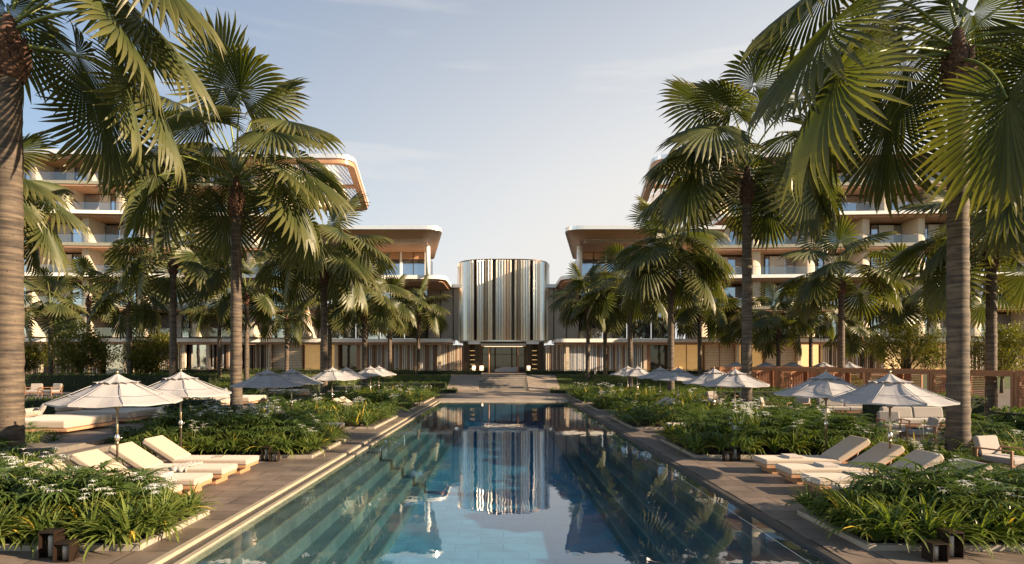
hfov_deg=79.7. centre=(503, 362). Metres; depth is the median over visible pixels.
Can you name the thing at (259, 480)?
pool deck
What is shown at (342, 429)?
lily plant
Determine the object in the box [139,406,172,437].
flowering lily
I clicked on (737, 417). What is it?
fan leaved plant
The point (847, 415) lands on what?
fan leaved plant
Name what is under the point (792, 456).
folded towel
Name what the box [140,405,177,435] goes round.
flowering lily
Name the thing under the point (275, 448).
lily plant
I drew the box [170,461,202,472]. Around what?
throw
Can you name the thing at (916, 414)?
sofa
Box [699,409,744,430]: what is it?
fan leaved plant
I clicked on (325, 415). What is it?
fan leaved plant
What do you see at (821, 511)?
flowering lily
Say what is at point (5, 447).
fan leaved plant
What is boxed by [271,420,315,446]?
fan leaved plant
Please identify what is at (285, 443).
lily plant
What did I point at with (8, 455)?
fan leaved plant
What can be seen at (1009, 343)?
leafy tree
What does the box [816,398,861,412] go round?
sofa
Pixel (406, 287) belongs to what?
window
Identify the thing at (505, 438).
pool water
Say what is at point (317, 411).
fan leaved plant
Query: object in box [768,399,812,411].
fan leaved plant
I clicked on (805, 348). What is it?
window
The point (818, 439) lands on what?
lily plant
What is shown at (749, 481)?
pool deck
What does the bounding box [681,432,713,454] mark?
lily plant
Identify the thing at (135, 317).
palm tree
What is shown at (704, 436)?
fan leaved plant
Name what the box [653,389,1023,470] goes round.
lounge terrace
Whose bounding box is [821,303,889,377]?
palm tree
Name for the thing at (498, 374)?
hotel plaza
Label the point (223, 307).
palm tree
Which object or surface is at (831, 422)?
fan leaved plant
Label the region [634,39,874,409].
palm tree
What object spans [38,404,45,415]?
pillow
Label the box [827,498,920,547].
lily plant
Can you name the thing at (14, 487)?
fan leaved plant
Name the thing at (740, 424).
flowering lily
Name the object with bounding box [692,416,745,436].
fan leaved plant
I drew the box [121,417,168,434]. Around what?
fan leaved plant
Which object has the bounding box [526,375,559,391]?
stone ramp
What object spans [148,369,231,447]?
parasol
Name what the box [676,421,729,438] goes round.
fan leaved plant
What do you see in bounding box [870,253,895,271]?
window
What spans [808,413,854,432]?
fan leaved plant
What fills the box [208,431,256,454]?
lily plant
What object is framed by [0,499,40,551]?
lily plant
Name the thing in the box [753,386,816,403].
hedge
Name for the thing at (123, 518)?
lily plant
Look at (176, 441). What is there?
lily plant
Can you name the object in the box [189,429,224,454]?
lily plant
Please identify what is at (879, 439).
lily plant
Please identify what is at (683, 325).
palm tree
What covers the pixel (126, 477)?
fan leaved plant
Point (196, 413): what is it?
fan leaved plant
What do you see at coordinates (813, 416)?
fan leaved plant
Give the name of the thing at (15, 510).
lily plant
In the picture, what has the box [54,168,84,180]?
window
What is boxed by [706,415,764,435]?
fan leaved plant
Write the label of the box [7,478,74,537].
flowering lily
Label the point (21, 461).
flowering lily
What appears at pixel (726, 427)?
fan leaved plant
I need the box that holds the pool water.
[317,402,696,480]
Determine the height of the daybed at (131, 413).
0.720 m
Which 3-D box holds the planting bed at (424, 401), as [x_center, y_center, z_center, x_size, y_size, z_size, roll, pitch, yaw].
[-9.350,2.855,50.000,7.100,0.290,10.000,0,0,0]
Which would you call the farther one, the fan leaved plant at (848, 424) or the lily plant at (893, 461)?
the fan leaved plant at (848, 424)
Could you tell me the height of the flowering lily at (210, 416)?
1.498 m
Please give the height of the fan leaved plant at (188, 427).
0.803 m
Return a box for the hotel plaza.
[31,373,912,375]
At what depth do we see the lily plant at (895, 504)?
10.22 m
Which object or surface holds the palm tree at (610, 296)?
on the lounge terrace at (1004, 398)
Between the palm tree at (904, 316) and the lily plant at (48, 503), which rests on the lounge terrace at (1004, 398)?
the palm tree at (904, 316)
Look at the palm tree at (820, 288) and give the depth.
49.54 m
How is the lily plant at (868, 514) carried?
in the planting bed at (869, 544)
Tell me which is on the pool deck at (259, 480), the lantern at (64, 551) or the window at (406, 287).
the lantern at (64, 551)
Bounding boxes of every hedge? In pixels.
[24,393,216,414]
[25,371,218,391]
[155,367,415,374]
[242,384,319,393]
[372,381,446,388]
[416,369,481,374]
[416,387,457,392]
[526,368,594,374]
[550,387,597,392]
[595,368,787,374]
[711,386,803,404]
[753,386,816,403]
[859,391,986,423]
[986,405,1023,438]
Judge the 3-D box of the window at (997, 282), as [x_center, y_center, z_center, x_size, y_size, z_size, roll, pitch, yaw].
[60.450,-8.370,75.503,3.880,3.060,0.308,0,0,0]
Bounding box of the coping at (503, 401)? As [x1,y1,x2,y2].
[439,401,568,401]
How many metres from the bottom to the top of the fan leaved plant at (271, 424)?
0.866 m
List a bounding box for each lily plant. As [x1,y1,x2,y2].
[0,486,37,522]
[0,497,60,537]
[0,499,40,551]
[1,498,73,549]
[1,502,90,559]
[6,449,44,468]
[6,483,95,542]
[15,454,27,475]
[40,487,95,537]
[55,491,115,531]
[58,493,141,538]
[64,497,162,562]
[68,490,183,548]
[81,485,167,536]
[81,495,148,541]
[100,429,139,443]
[101,491,162,514]
[115,431,152,452]
[135,483,211,528]
[140,428,174,449]
[157,430,195,447]
[157,481,194,515]
[168,481,223,519]
[179,482,224,512]
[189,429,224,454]
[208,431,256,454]
[211,426,248,449]
[236,435,268,454]
[249,430,290,455]
[251,429,297,451]
[264,430,306,457]
[295,425,331,446]
[298,429,337,453]
[312,422,341,444]
[318,424,344,442]
[321,422,349,440]
[322,421,350,442]
[335,424,350,437]
[650,419,681,437]
[651,421,681,440]
[664,422,693,438]
[666,421,702,441]
[666,424,690,441]
[672,428,705,447]
[677,430,719,453]
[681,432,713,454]
[684,418,718,439]
[703,425,744,451]
[741,435,767,454]
[750,429,795,453]
[787,429,827,452]
[794,476,881,532]
[803,429,841,451]
[803,473,887,524]
[807,431,845,454]
[813,493,905,540]
[817,485,901,530]
[820,492,914,540]
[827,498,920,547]
[837,484,955,550]
[844,490,927,543]
[861,481,948,517]
[872,434,902,444]
[886,496,948,542]
[887,488,981,551]
[888,445,909,464]
[893,495,992,550]
[905,501,998,561]
[947,502,1023,554]
[951,487,1023,542]
[962,491,1023,550]
[968,503,1023,554]
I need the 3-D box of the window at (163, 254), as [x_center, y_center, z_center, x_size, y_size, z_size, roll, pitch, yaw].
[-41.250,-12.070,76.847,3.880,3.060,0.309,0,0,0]
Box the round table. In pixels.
[880,429,904,441]
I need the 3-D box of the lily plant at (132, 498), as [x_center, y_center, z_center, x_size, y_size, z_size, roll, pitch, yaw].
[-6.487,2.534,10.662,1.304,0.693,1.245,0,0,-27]
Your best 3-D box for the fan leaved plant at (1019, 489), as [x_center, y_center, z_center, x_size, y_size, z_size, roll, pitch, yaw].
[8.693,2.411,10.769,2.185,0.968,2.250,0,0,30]
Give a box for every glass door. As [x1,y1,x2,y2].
[482,347,494,372]
[495,347,511,372]
[512,347,524,372]
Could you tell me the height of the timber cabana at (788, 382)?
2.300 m
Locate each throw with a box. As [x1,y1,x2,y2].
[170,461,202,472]
[842,470,872,475]
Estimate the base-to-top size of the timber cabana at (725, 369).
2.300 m
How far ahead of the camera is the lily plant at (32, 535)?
9.79 m
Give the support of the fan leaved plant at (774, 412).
in the planting bed at (714, 453)
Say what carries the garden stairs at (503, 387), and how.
on the ground
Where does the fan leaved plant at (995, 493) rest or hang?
in the planting bed at (869, 544)
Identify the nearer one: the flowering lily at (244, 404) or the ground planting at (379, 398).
the flowering lily at (244, 404)
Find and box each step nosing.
[226,476,430,563]
[580,476,788,563]
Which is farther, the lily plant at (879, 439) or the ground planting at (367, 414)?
the ground planting at (367, 414)
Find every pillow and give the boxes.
[25,410,41,417]
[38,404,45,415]
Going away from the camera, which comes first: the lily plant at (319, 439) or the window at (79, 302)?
the lily plant at (319, 439)
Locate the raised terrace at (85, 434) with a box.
[25,386,361,461]
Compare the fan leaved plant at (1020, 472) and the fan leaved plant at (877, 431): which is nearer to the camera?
the fan leaved plant at (1020, 472)
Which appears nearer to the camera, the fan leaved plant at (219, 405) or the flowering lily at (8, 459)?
the flowering lily at (8, 459)
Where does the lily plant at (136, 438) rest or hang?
in the planting bed at (304, 454)
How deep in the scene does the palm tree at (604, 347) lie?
69.77 m
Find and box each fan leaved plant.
[0,437,33,456]
[0,440,19,458]
[0,440,40,464]
[0,441,22,464]
[0,448,59,466]
[0,455,98,509]
[0,462,59,508]
[0,472,53,503]
[0,474,66,506]
[0,474,124,516]
[2,470,40,502]
[5,476,65,510]
[17,458,130,507]
[30,471,88,503]
[39,466,174,505]
[54,467,151,498]
[63,468,181,517]
[80,475,169,494]
[84,480,179,504]
[91,467,174,492]
[100,475,153,497]
[101,426,159,443]
[109,427,172,447]
[112,420,173,436]
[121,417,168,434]
[125,480,180,495]
[140,417,189,433]
[147,410,201,430]
[148,421,197,437]
[149,425,194,441]
[153,408,207,434]
[154,415,209,439]
[165,426,222,451]
[168,418,221,437]
[170,408,227,424]
[178,414,239,438]
[190,404,217,417]
[191,413,241,439]
[195,426,246,450]
[198,403,222,413]
[199,414,258,441]
[204,411,251,426]
[208,403,247,415]
[208,409,230,417]
[208,419,254,437]
[217,411,260,438]
[220,412,282,440]
[225,426,282,443]
[226,412,286,435]
[240,413,307,432]
[240,413,317,441]
[242,414,288,433]
[247,409,307,427]
[250,418,320,448]
[256,423,317,443]
[257,417,303,438]
[270,408,328,434]
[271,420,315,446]
[278,415,315,435]
[285,409,325,425]
[286,415,340,434]
[290,424,334,437]
[298,409,332,429]
[674,412,716,428]
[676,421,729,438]
[677,416,722,428]
[678,411,722,434]
[682,412,744,433]
[684,424,762,448]
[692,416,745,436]
[696,408,739,432]
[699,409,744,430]
[701,424,763,442]
[701,426,771,445]
[705,421,756,436]
[706,411,748,433]
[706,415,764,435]
[710,408,742,419]
[716,411,764,426]
[719,412,771,425]
[725,426,776,448]
[730,411,785,420]
[736,422,800,444]
[740,410,789,427]
[748,424,817,440]
[749,406,782,416]
[756,418,805,439]
[762,414,803,435]
[762,415,820,439]
[767,412,809,429]
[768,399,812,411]
[771,409,813,428]
[774,416,841,437]
[775,415,827,434]
[775,417,823,438]
[785,426,843,447]
[788,410,842,435]
[793,404,824,419]
[797,411,848,420]
[806,411,831,416]
[806,419,854,434]
[807,414,867,437]
[807,422,862,441]
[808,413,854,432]
[812,472,939,509]
[814,477,884,501]
[816,413,862,425]
[821,412,873,429]
[828,415,898,441]
[830,416,887,437]
[839,423,897,443]
[840,461,983,506]
[841,479,946,506]
[842,416,900,438]
[843,471,903,501]
[844,461,946,494]
[848,462,1000,510]
[870,477,979,528]
[875,456,1017,500]
[877,472,963,499]
[878,474,950,501]
[897,477,1021,526]
[911,468,982,496]
[928,448,987,467]
[929,473,1015,505]
[933,477,1023,533]
[942,463,1023,512]
[945,454,1007,477]
[949,473,1023,526]
[950,468,1018,497]
[951,471,1023,500]
[963,460,1021,495]
[983,474,1022,492]
[987,469,1019,495]
[991,476,1023,504]
[993,465,1023,499]
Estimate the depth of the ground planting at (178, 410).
27.26 m
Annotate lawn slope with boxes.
[219,375,450,385]
[556,375,1021,388]
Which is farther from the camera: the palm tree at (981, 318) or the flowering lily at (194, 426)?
the palm tree at (981, 318)
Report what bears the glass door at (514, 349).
in the ribbed drum building
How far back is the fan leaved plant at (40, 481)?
10.55 m
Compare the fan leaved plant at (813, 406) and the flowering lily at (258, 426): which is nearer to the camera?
the flowering lily at (258, 426)
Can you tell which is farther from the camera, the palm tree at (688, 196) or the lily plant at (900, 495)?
the palm tree at (688, 196)
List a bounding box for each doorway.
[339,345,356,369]
[650,345,667,370]
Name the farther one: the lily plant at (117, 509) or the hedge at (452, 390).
the hedge at (452, 390)
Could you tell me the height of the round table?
0.420 m
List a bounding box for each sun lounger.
[23,458,182,503]
[70,449,212,495]
[108,442,237,483]
[142,435,258,473]
[273,410,344,427]
[332,398,382,410]
[339,396,362,406]
[637,396,670,406]
[660,398,676,407]
[753,435,870,473]
[775,442,904,483]
[800,449,943,493]
[831,458,992,503]
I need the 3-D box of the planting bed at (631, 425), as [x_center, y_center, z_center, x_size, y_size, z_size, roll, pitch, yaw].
[9.350,2.855,30.600,7.100,0.290,6.000,0,0,0]
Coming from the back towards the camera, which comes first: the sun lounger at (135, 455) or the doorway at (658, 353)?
the doorway at (658, 353)
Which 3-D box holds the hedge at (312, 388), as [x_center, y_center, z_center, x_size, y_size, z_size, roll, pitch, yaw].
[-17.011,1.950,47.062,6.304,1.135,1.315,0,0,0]
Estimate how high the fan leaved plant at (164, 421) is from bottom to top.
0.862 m
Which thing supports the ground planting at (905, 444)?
on the lounge terrace at (1004, 398)
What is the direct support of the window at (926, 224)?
in the hotel wing at (567, 349)
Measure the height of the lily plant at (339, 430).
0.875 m
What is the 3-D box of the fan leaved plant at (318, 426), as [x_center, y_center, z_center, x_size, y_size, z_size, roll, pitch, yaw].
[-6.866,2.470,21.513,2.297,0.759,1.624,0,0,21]
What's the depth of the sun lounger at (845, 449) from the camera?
16.52 m
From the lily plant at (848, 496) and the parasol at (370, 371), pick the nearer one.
the lily plant at (848, 496)
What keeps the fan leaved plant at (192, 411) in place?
in the planting bed at (304, 454)
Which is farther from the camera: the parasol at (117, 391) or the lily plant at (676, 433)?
the lily plant at (676, 433)
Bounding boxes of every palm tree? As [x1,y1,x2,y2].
[0,0,225,466]
[23,130,94,280]
[24,266,89,374]
[45,255,127,374]
[82,255,169,372]
[94,7,357,410]
[100,192,230,376]
[177,276,250,376]
[199,247,290,380]
[250,285,320,371]
[251,190,398,394]
[295,266,367,383]
[327,241,411,385]
[358,274,418,377]
[387,273,452,374]
[547,261,624,380]
[570,270,637,374]
[579,242,675,387]
[611,194,736,394]
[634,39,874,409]
[662,275,740,376]
[707,288,774,371]
[731,281,822,366]
[734,0,1023,458]
[769,285,849,366]
[772,214,913,374]
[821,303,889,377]
[857,242,971,380]
[882,160,1023,415]
[903,238,1023,332]
[938,135,1023,265]
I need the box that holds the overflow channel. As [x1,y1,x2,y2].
[163,401,438,563]
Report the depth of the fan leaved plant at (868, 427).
19.72 m
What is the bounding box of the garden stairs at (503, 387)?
[478,375,528,391]
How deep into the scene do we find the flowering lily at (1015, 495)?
10.46 m
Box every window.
[51,253,81,272]
[51,283,81,304]
[53,223,81,241]
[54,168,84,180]
[84,194,115,209]
[105,224,135,242]
[105,253,134,272]
[105,283,136,304]
[105,313,136,336]
[106,345,122,373]
[158,254,187,273]
[158,283,189,305]
[158,313,189,336]
[189,345,205,369]
[211,315,242,337]
[264,285,292,305]
[264,314,294,337]
[332,315,355,338]
[356,313,379,338]
[377,252,401,274]
[381,328,402,338]
[402,252,424,274]
[405,286,427,307]
[405,312,427,338]
[579,287,591,298]
[579,313,601,338]
[582,252,604,274]
[605,253,625,273]
[607,323,625,338]
[627,314,650,338]
[651,312,674,338]
[712,255,741,274]
[713,226,741,244]
[713,284,741,305]
[714,314,741,337]
[764,255,795,273]
[764,284,795,305]
[764,313,794,335]
[765,226,795,243]
[801,345,817,366]
[817,254,847,273]
[817,313,847,336]
[820,224,847,242]
[824,170,844,181]
[837,195,868,210]
[870,224,901,242]
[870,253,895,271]
[870,313,901,335]
[884,347,900,368]
[891,194,922,209]
[925,223,946,239]
[925,313,945,336]
[981,282,1009,303]
[981,312,1010,335]
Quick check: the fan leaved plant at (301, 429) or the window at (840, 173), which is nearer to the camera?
the fan leaved plant at (301, 429)
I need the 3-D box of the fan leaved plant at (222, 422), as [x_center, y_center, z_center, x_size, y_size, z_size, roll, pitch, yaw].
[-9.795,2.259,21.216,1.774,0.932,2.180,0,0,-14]
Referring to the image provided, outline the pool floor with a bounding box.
[382,475,630,563]
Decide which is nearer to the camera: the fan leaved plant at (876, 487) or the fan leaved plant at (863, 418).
the fan leaved plant at (876, 487)
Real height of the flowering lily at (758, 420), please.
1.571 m
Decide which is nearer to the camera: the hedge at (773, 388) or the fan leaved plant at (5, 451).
the fan leaved plant at (5, 451)
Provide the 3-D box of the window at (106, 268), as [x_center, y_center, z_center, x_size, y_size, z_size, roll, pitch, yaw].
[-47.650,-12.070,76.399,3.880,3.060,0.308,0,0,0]
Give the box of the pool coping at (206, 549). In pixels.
[147,400,439,563]
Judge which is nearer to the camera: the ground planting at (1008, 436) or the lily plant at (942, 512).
the lily plant at (942, 512)
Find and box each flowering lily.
[0,459,18,488]
[2,453,31,476]
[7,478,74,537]
[8,448,36,485]
[27,454,99,508]
[44,445,70,464]
[56,479,131,546]
[106,472,193,545]
[135,475,210,541]
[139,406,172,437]
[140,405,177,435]
[172,405,216,438]
[178,424,208,451]
[182,420,222,453]
[189,398,221,434]
[208,407,227,439]
[233,396,253,417]
[239,407,278,441]
[262,397,280,424]
[290,425,327,456]
[712,418,758,459]
[714,399,762,447]
[741,402,772,425]
[744,406,778,438]
[746,403,779,439]
[770,419,813,454]
[784,468,821,516]
[798,476,843,515]
[855,424,874,450]
[895,439,930,460]
[920,453,967,490]
[937,475,996,548]
[963,478,1023,522]
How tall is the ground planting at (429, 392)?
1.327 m
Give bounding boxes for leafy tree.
[24,339,47,373]
[42,319,122,374]
[107,326,183,374]
[856,315,945,380]
[970,319,1023,392]
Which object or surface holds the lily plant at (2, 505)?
in the planting bed at (98, 544)
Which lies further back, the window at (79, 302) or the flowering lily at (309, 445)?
the window at (79, 302)
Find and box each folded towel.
[153,471,173,476]
[780,454,803,458]
[813,462,839,467]
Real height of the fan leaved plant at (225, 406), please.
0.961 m
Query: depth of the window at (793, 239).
77.14 m
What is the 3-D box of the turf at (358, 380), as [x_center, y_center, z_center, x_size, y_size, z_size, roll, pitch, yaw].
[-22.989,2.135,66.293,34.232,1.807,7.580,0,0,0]
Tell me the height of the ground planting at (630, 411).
1.310 m
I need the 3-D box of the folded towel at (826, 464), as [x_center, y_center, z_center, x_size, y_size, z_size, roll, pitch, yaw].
[8.100,2.566,15.400,0.400,0.064,0.540,0,0,0]
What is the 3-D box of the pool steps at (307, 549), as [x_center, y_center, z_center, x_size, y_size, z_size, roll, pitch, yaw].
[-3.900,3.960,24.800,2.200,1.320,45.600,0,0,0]
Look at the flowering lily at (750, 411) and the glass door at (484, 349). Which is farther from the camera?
the glass door at (484, 349)
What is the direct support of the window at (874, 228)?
in the hotel wing at (567, 349)
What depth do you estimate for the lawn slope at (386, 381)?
67.86 m
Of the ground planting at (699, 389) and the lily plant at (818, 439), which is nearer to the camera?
the lily plant at (818, 439)
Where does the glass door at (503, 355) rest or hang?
in the ribbed drum building
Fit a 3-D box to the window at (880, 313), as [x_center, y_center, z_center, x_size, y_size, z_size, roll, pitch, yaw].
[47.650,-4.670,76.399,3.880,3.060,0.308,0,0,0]
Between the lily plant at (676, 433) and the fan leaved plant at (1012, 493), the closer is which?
the fan leaved plant at (1012, 493)
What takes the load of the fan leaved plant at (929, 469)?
in the planting bed at (869, 544)
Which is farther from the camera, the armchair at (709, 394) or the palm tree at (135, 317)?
the palm tree at (135, 317)
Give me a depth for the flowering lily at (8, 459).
11.83 m
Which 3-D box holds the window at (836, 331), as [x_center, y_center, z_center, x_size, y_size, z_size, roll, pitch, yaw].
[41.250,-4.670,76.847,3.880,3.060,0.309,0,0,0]
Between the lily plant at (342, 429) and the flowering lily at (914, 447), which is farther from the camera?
the lily plant at (342, 429)
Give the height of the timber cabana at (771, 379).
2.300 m
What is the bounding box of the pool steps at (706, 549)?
[576,476,810,563]
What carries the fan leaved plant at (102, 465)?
on the planting bed at (98, 544)
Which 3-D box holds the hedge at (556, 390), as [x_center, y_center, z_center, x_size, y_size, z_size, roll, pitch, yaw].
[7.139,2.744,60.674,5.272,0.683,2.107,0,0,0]
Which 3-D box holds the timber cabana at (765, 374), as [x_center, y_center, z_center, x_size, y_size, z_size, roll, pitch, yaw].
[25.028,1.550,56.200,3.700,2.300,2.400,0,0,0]
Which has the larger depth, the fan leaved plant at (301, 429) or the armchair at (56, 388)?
the armchair at (56, 388)
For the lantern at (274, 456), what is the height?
0.294 m
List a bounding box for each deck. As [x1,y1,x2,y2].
[0,393,448,563]
[437,392,568,400]
[557,393,1023,563]
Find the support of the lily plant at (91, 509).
in the planting bed at (98, 544)
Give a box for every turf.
[219,373,450,387]
[557,373,863,388]
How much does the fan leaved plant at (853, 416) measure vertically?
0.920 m
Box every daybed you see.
[25,408,115,433]
[55,407,163,422]
[193,398,229,405]
[211,395,266,404]
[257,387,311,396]
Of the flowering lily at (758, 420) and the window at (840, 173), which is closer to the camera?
the flowering lily at (758, 420)
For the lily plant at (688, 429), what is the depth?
21.15 m
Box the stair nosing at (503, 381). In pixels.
[479,377,527,383]
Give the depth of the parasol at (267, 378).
24.63 m
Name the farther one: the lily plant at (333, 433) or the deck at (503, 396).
the deck at (503, 396)
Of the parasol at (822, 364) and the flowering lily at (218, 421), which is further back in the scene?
the parasol at (822, 364)
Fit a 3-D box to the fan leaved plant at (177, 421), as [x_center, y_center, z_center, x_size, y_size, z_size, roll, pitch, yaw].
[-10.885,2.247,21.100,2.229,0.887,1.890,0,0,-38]
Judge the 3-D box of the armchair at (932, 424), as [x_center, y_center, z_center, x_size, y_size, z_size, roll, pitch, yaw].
[13.982,2.265,20.572,1.034,0.871,0.880,0,0,19]
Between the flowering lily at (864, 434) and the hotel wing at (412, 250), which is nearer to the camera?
the flowering lily at (864, 434)
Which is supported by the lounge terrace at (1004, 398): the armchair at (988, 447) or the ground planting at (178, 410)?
the armchair at (988, 447)
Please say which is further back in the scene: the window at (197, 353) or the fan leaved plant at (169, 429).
the window at (197, 353)
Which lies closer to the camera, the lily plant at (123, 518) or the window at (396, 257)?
the lily plant at (123, 518)
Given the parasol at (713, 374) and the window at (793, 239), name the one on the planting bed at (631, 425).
the parasol at (713, 374)
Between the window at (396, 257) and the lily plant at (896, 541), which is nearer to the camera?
the lily plant at (896, 541)
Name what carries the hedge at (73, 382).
on the raised terrace at (85, 434)
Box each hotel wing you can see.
[23,149,463,373]
[543,150,1023,373]
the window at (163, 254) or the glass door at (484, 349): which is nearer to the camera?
the window at (163, 254)
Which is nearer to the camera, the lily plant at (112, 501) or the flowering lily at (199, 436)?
the lily plant at (112, 501)
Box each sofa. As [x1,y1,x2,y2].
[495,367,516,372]
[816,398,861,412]
[880,407,945,427]
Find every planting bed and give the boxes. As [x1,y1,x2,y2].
[0,508,209,550]
[153,437,345,457]
[321,415,397,428]
[324,404,420,410]
[416,396,437,402]
[568,395,593,402]
[586,404,675,410]
[609,415,685,428]
[661,439,858,457]
[797,509,1023,550]
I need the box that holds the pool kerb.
[569,401,849,563]
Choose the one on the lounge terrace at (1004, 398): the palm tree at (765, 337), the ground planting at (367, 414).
the palm tree at (765, 337)
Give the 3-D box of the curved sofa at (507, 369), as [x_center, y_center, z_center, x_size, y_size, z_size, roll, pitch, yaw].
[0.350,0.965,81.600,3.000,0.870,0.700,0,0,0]
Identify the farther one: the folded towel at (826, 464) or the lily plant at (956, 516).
the folded towel at (826, 464)
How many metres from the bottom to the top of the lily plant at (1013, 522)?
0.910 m
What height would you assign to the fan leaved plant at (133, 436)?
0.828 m
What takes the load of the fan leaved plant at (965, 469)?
on the planting bed at (869, 544)
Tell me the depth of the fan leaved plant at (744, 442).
19.29 m
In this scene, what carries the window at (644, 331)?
in the hotel wing at (567, 349)
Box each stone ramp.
[447,375,479,391]
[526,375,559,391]
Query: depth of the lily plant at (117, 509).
10.42 m
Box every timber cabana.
[711,367,760,388]
[752,367,804,388]
[761,371,802,387]
[779,367,845,388]
[808,367,837,379]
[818,368,898,387]
[867,369,945,392]
[930,370,1023,407]
[1014,371,1023,408]
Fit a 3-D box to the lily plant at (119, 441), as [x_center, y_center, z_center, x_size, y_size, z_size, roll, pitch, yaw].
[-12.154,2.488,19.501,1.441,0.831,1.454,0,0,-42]
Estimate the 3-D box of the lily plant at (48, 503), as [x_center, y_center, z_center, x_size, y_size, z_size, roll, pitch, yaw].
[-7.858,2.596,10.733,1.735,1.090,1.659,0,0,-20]
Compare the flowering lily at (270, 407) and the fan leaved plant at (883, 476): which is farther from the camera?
the flowering lily at (270, 407)
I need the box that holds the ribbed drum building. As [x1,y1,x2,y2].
[458,259,548,372]
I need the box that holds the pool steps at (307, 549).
[199,476,433,563]
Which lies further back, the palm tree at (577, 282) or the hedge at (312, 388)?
the palm tree at (577, 282)
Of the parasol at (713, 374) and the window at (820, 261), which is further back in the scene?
the window at (820, 261)
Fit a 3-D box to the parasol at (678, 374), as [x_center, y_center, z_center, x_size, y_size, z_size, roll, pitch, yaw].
[9.720,1.595,34.100,2.633,2.810,2.633,0,0,-4]
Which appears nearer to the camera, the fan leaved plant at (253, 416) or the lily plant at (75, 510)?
the lily plant at (75, 510)
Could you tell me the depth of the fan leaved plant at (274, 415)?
20.70 m
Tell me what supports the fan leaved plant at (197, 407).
in the planting bed at (304, 454)
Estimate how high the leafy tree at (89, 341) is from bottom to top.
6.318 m
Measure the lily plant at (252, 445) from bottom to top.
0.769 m
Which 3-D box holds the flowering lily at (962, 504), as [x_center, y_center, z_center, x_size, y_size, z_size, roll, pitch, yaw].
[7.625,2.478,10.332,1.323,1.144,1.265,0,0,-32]
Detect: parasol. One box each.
[44,370,182,461]
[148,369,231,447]
[230,367,302,412]
[281,367,322,408]
[312,366,356,399]
[340,366,368,396]
[358,365,388,393]
[375,365,396,389]
[609,365,632,393]
[619,365,649,391]
[637,366,669,399]
[652,366,697,406]
[682,367,724,415]
[700,367,769,410]
[724,362,741,366]
[755,362,776,366]
[774,369,858,450]
[780,361,802,366]
[811,362,834,366]
[829,370,959,464]
[837,362,861,367]
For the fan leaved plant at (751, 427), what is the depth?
19.76 m
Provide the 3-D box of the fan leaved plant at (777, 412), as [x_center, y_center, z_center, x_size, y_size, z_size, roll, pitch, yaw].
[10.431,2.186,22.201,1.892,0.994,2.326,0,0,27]
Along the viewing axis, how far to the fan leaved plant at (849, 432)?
19.49 m
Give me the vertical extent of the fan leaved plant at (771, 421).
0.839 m
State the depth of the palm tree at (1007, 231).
26.34 m
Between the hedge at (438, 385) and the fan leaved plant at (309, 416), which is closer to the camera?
the fan leaved plant at (309, 416)
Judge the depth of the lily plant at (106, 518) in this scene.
9.69 m
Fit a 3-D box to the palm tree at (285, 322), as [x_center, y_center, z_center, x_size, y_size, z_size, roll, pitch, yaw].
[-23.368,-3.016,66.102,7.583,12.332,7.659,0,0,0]
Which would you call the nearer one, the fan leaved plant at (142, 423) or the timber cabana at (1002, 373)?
the fan leaved plant at (142, 423)
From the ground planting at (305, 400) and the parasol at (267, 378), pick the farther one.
the ground planting at (305, 400)
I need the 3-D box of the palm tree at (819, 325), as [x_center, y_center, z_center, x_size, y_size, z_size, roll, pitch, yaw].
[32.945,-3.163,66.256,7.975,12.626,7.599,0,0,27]
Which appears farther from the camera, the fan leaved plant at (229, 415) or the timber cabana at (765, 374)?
the timber cabana at (765, 374)
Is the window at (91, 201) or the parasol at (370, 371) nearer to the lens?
the parasol at (370, 371)
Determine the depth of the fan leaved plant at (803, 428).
20.07 m
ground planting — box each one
[25,421,67,443]
[126,397,231,414]
[144,403,282,421]
[208,380,342,390]
[226,393,409,425]
[228,388,304,400]
[284,397,331,407]
[298,386,424,408]
[333,381,444,400]
[359,383,399,388]
[564,382,681,400]
[580,388,708,408]
[604,393,774,426]
[651,384,768,398]
[676,398,728,405]
[711,392,816,410]
[765,401,848,414]
[859,424,980,460]
[906,432,1023,461]
[917,413,1023,443]
[972,429,1023,455]
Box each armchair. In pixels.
[25,383,43,395]
[41,383,63,395]
[706,391,725,402]
[757,397,780,409]
[786,397,810,409]
[876,411,910,428]
[899,417,941,443]
[969,435,1023,468]
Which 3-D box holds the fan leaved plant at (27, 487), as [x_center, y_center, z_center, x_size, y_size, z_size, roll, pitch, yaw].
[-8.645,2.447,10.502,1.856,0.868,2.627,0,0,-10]
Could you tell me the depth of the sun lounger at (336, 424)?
26.09 m
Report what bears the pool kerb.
on the ground
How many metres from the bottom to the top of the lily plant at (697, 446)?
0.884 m
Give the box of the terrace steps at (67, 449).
[35,429,155,466]
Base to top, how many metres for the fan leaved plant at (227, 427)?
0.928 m
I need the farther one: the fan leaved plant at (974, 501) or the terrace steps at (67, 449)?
the terrace steps at (67, 449)
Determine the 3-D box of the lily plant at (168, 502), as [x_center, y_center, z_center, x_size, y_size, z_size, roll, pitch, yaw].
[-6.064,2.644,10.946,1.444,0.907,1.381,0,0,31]
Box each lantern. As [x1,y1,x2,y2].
[38,528,64,559]
[52,539,78,562]
[261,446,271,460]
[269,451,279,461]
[722,451,732,461]
[730,446,740,460]
[921,539,947,562]
[937,528,963,559]
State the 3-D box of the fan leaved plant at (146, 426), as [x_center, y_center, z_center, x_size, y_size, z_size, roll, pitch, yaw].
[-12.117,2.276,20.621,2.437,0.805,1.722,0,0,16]
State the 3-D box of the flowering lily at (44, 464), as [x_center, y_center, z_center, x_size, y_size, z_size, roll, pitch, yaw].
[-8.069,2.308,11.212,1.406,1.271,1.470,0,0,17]
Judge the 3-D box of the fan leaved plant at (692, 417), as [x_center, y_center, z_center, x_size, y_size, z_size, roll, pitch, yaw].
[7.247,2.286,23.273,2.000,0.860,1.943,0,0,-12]

